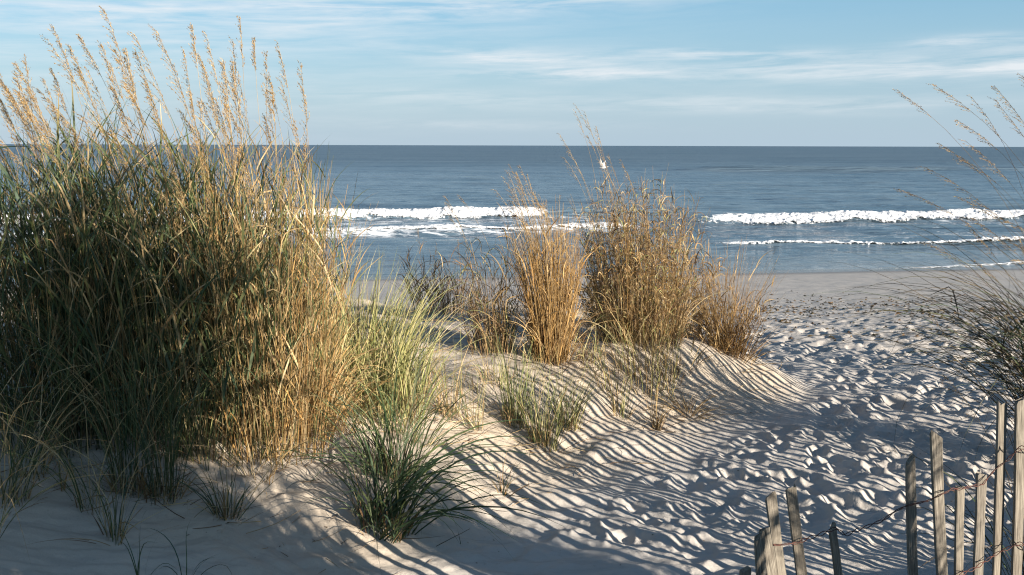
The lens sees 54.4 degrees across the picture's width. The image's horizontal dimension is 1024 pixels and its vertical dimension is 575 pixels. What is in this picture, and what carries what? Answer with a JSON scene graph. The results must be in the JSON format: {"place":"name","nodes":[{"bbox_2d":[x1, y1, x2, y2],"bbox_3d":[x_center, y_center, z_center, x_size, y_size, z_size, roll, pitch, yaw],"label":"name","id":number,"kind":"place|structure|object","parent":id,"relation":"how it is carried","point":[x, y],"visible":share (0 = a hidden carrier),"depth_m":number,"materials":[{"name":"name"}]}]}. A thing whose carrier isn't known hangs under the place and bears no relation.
{"place":"outdoors","nodes":[
{"label":"outdoors","id":0,"kind":"place"},
{"bbox_2d":[0,266,1023,574],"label":"sand","id":1,"kind":"structure","parent":0,"point":[836,420],"depth_m":5.20,"materials":[{"name":"beige sand"}]},
{"bbox_2d":[27,409,79,490],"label":"beachgrass plant","id":2,"kind":"object","parent":1,"relation":"on","point":[60,474],"visible":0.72,"depth_m":4.03,"materials":[{"name":"green plant"}]},
{"bbox_2d":[0,347,122,499],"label":"beachgrass plant","id":3,"kind":"object","parent":1,"relation":"on","point":[17,436],"visible":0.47,"depth_m":4.06,"materials":[{"name":"green plant"}]},
{"bbox_2d":[0,364,130,559],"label":"beachgrass plant","id":4,"kind":"object","parent":1,"relation":"on","point":[2,519],"visible":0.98,"depth_m":3.56,"materials":[{"name":"green plant"}]},
{"bbox_2d":[0,307,159,513],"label":"beachgrass plant","id":5,"kind":"object","parent":1,"relation":"on","point":[11,478],"visible":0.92,"depth_m":3.90,"materials":[{"name":"green plant"}]},
{"bbox_2d":[32,424,179,545],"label":"beachgrass plant","id":6,"kind":"object","parent":1,"relation":"on","point":[110,525],"visible":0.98,"depth_m":3.81,"materials":[{"name":"green plant"}]},
{"bbox_2d":[0,383,214,514],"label":"beachgrass plant","id":7,"kind":"object","parent":1,"relation":"on","point":[78,497],"visible":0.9,"depth_m":3.94,"materials":[{"name":"green plant"}]},
{"bbox_2d":[0,54,220,458],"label":"sea oats plant","id":8,"kind":"object","parent":1,"relation":"on","point":[13,368],"visible":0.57,"depth_m":4.30,"materials":[{"name":"green plant"}]},
{"bbox_2d":[3,279,227,508],"bbox_3d":[-1.670,0.399,4.035,0.815,0.994,0.942,5,10,33],"label":"beachgrass plant","id":9,"kind":"object","parent":1,"relation":"on","point":[122,455],"visible":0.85,"depth_m":4.12,"materials":[{"name":"green plant"}]},
{"bbox_2d":[120,516,176,574],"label":"beachgrass plant","id":10,"kind":"object","parent":1,"relation":"on","point":[138,568],"visible":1,"depth_m":3.56,"materials":[{"name":"green plant"}]},
{"bbox_2d":[43,298,280,510],"bbox_3d":[-1.482,0.481,4.135,0.830,0.922,0.787,3,9,19],"label":"beachgrass plant","id":11,"kind":"object","parent":1,"relation":"on","point":[173,456],"visible":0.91,"depth_m":4.13,"materials":[{"name":"green plant"}]},
{"bbox_2d":[0,6,334,471],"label":"sea oats plant","id":12,"kind":"object","parent":1,"relation":"on","point":[158,255],"visible":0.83,"depth_m":4.41,"materials":[{"name":"green plant"}]},
{"bbox_2d":[142,522,231,574],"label":"beachgrass plant","id":13,"kind":"object","parent":1,"relation":"on","point":[186,556],"visible":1,"depth_m":3.63,"materials":[{"name":"green plant"}]},
{"bbox_2d":[115,349,276,467],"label":"beachgrass plant","id":14,"kind":"object","parent":1,"relation":"on","point":[190,442],"visible":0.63,"depth_m":4.46,"materials":[{"name":"green plant"}]},
{"bbox_2d":[138,410,292,524],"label":"beachgrass plant","id":15,"kind":"object","parent":1,"relation":"on","point":[216,510],"visible":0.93,"depth_m":4.14,"materials":[{"name":"green plant"}]},
{"bbox_2d":[164,412,323,484],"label":"beachgrass plant","id":16,"kind":"object","parent":1,"relation":"on","point":[251,463],"visible":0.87,"depth_m":4.46,"materials":[{"name":"green plant"}]},
{"bbox_2d":[138,16,395,468],"bbox_3d":[-1.196,-0.235,4.778,1.304,2.134,1.450,0,8,0],"label":"sea oats plant","id":17,"kind":"object","parent":1,"relation":"on","point":[310,304],"visible":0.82,"depth_m":4.66,"materials":[{"name":"yellow plant"}]},
{"bbox_2d":[194,305,435,450],"bbox_3d":[-1.056,0.483,5.077,1.246,0.755,1.266,-3,9,-21],"label":"beachgrass plant","id":18,"kind":"object","parent":1,"relation":"on","point":[348,398],"visible":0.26,"depth_m":5.05,"materials":[{"name":"green plant"}]},
{"bbox_2d":[273,241,477,426],"bbox_3d":[-0.909,0.227,5.484,1.366,1.064,1.365,2,8,10],"label":"beachgrass plant","id":19,"kind":"object","parent":1,"relation":"on","point":[385,336],"visible":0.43,"depth_m":5.38,"materials":[{"name":"green plant"}]},
{"bbox_2d":[278,338,486,489],"bbox_3d":[-0.625,0.585,4.750,1.106,0.795,0.916,7,10,39],"label":"beachgrass plant","id":20,"kind":"object","parent":1,"relation":"on","point":[386,460],"visible":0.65,"depth_m":4.74,"materials":[{"name":"green plant"}]},
{"bbox_2d":[317,283,489,432],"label":"beachgrass plant","id":21,"kind":"object","parent":1,"relation":"on","point":[408,380],"visible":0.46,"depth_m":5.37,"materials":[{"name":"green plant"}]},
{"bbox_2d":[1,308,810,574],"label":"dry straw","id":22,"kind":"object","parent":1,"relation":"on","point":[459,428],"visible":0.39,"depth_m":5.48,"materials":[{"name":"brown plant"}]},
{"bbox_2d":[259,385,561,563],"bbox_3d":[-0.476,0.817,4.314,1.382,0.777,1.191,0,8,0],"label":"beachgrass plant","id":23,"kind":"object","parent":1,"relation":"on","point":[398,503],"visible":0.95,"depth_m":4.31,"materials":[{"name":"green plant"}]},
{"bbox_2d":[378,321,466,403],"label":"beachgrass plant","id":24,"kind":"object","parent":1,"relation":"on","point":[428,382],"visible":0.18,"depth_m":5.78,"materials":[{"name":"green plant"}]},
{"bbox_2d":[353,333,518,446],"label":"beachgrass plant","id":25,"kind":"object","parent":1,"relation":"on","point":[443,417],"visible":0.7,"depth_m":5.23,"materials":[{"name":"green plant"}]},
{"bbox_2d":[383,229,489,315],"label":"dry sea oats plant","id":26,"kind":"object","parent":1,"relation":"on","point":[444,299],"visible":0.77,"depth_m":8.35,"materials":[{"name":"brown plant"}]},
{"bbox_2d":[405,316,491,426],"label":"beachgrass plant","id":27,"kind":"object","parent":1,"relation":"on","point":[454,399],"visible":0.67,"depth_m":5.60,"materials":[{"name":"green plant"}]},
{"bbox_2d":[440,366,500,436],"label":"beachgrass plant","id":28,"kind":"object","parent":1,"relation":"on","point":[467,417],"visible":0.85,"depth_m":5.53,"materials":[{"name":"beige plant"}]},
{"bbox_2d":[442,347,501,393],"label":"beachgrass plant","id":29,"kind":"object","parent":1,"relation":"on","point":[476,387],"visible":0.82,"depth_m":5.86,"materials":[{"name":"green plant"}]},
{"bbox_2d":[438,194,532,355],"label":"dry sea oats plant","id":30,"kind":"object","parent":1,"relation":"on","point":[492,326],"visible":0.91,"depth_m":6.56,"materials":[{"name":"brown plant"}]},
{"bbox_2d":[453,331,530,388],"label":"beachgrass plant","id":31,"kind":"object","parent":1,"relation":"on","point":[494,365],"visible":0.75,"depth_m":6.00,"materials":[{"name":"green plant"}]},
{"bbox_2d":[473,453,538,508],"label":"beachgrass plant","id":32,"kind":"object","parent":1,"relation":"on","point":[501,490],"visible":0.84,"depth_m":4.90,"materials":[{"name":"beige plant"}]},
{"bbox_2d":[458,322,560,435],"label":"beachgrass plant","id":33,"kind":"object","parent":1,"relation":"on","point":[512,410],"visible":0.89,"depth_m":5.68,"materials":[{"name":"green plant"}]},
{"bbox_2d":[7,285,1022,573],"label":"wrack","id":34,"kind":"object","parent":1,"relation":"on","point":[833,327],"visible":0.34,"depth_m":13.65,"materials":[{"name":"brown plant"}]},
{"bbox_2d":[492,354,608,453],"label":"beachgrass plant","id":35,"kind":"object","parent":1,"relation":"on","point":[538,434],"visible":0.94,"depth_m":5.56,"materials":[{"name":"green plant"}]},
{"bbox_2d":[487,164,630,373],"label":"dry sea oats plant","id":36,"kind":"object","parent":1,"relation":"on","point":[551,328],"visible":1,"depth_m":6.40,"materials":[{"name":"brown plant"}]},
{"bbox_2d":[529,344,610,434],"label":"beachgrass plant","id":37,"kind":"object","parent":1,"relation":"on","point":[577,418],"visible":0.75,"depth_m":5.77,"materials":[{"name":"green plant"}]},
{"bbox_2d":[561,324,626,376],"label":"beachgrass plant","id":38,"kind":"object","parent":1,"relation":"on","point":[584,352],"visible":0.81,"depth_m":6.54,"materials":[{"name":"brown plant"}]},
{"bbox_2d":[570,251,618,326],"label":"dry sea oats plant","id":39,"kind":"object","parent":1,"relation":"on","point":[585,299],"visible":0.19,"depth_m":7.90,"materials":[{"name":"brown plant"}]},
{"bbox_2d":[557,336,667,408],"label":"beachgrass plant","id":40,"kind":"object","parent":1,"relation":"on","point":[607,379],"visible":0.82,"depth_m":6.31,"materials":[{"name":"brown plant"}]},
{"bbox_2d":[595,368,647,420],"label":"beachgrass plant","id":41,"kind":"object","parent":1,"relation":"on","point":[617,406],"visible":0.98,"depth_m":6.09,"materials":[{"name":"brown plant"}]},
{"bbox_2d":[556,103,733,373],"bbox_3d":[0.856,-0.356,6.945,1.342,1.842,1.303,0,8,0],"label":"dry sea oats plant","id":42,"kind":"object","parent":1,"relation":"on","point":[645,312],"visible":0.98,"depth_m":6.82,"materials":[{"name":"brown plant"}]},
{"bbox_2d":[585,289,705,411],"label":"beachgrass plant","id":43,"kind":"object","parent":1,"relation":"on","point":[653,356],"visible":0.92,"depth_m":6.54,"materials":[{"name":"brown plant"}]},
{"bbox_2d":[629,389,690,431],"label":"beachgrass plant","id":44,"kind":"object","parent":1,"relation":"on","point":[657,425],"visible":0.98,"depth_m":6.05,"materials":[{"name":"beige plant"}]},
{"bbox_2d":[641,344,696,387],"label":"beachgrass plant","id":45,"kind":"object","parent":1,"relation":"on","point":[678,369],"visible":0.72,"depth_m":6.71,"materials":[{"name":"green plant"}]},
{"bbox_2d":[652,226,729,337],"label":"dry sea oats plant","id":46,"kind":"object","parent":1,"relation":"on","point":[698,295],"visible":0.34,"depth_m":7.51,"materials":[{"name":"brown plant"}]},
{"bbox_2d":[650,380,734,423],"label":"beachgrass plant","id":47,"kind":"object","parent":1,"relation":"on","point":[694,412],"visible":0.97,"depth_m":6.39,"materials":[{"name":"brown plant"}]},
{"bbox_2d":[670,236,792,364],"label":"dry sea oats plant","id":48,"kind":"object","parent":1,"relation":"on","point":[728,332],"visible":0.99,"depth_m":7.28,"materials":[{"name":"brown plant"}]},
{"bbox_2d":[739,397,1023,574],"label":"sand fence","id":49,"kind":"object","parent":1,"relation":"on","point":[768,552],"visible":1,"depth_m":3.45,"materials":[{"name":"wood"}]},
{"bbox_2d":[749,74,1023,483],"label":"sea oats plant","id":50,"kind":"object","parent":1,"relation":"on","point":[1011,359],"visible":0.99,"depth_m":5.50,"materials":[{"name":"brown plant"}]},
{"bbox_2d":[873,311,1023,574],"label":"sea oats plant","id":51,"kind":"object","parent":1,"relation":"on","point":[988,528],"visible":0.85,"depth_m":4.09,"materials":[{"name":"brown plant"}]},
{"bbox_2d":[0,144,1023,281],"bbox_3d":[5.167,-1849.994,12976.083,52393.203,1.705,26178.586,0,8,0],"label":"sea","id":52,"kind":"structure","parent":0,"point":[758,179],"depth_m":82.39,"materials":[{"name":"liquid"}]},
{"bbox_2d":[1,206,546,223],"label":"breaking wave","id":53,"kind":"object","parent":52,"relation":"on","point":[461,212],"visible":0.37,"depth_m":54.74,"materials":[{"name":"liquid"}]},
{"bbox_2d":[2,222,639,234],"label":"breaking wave","id":54,"kind":"object","parent":52,"relation":"on","point":[440,226],"visible":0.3,"depth_m":45.47,"materials":[{"name":"liquid"}]},
{"bbox_2d":[700,208,1023,223],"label":"breaking wave","id":55,"kind":"object","parent":52,"relation":"on","point":[807,218],"visible":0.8,"depth_m":52.05,"materials":[{"name":"liquid"}]},
{"bbox_2d":[723,236,1023,244],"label":"breaking wave","id":56,"kind":"object","parent":52,"relation":"on","point":[868,242],"visible":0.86,"depth_m":41.13,"materials":[{"name":"liquid"}]},
{"bbox_2d":[914,261,1022,267],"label":"breaking wave","id":57,"kind":"object","parent":52,"relation":"on","point":[971,264],"visible":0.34,"depth_m":33.87,"materials":[{"name":"liquid"}]},
{"bbox_2d":[0,0,1023,146],"label":"sky","id":58,"kind":"structure","parent":0,"point":[375,72],"materials":[{"name":"blue"}]},
{"bbox_2d":[599,158,605,168],"bbox_3d":[3.084,-4.204,33.783,0.331,0.360,0.372,-2,8,-14],"label":"seabird","id":59,"kind":"object","parent":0,"point":[601,166],"visible":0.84,"depth_m":33.72,"materials":[{"name":"white"}]}
]}

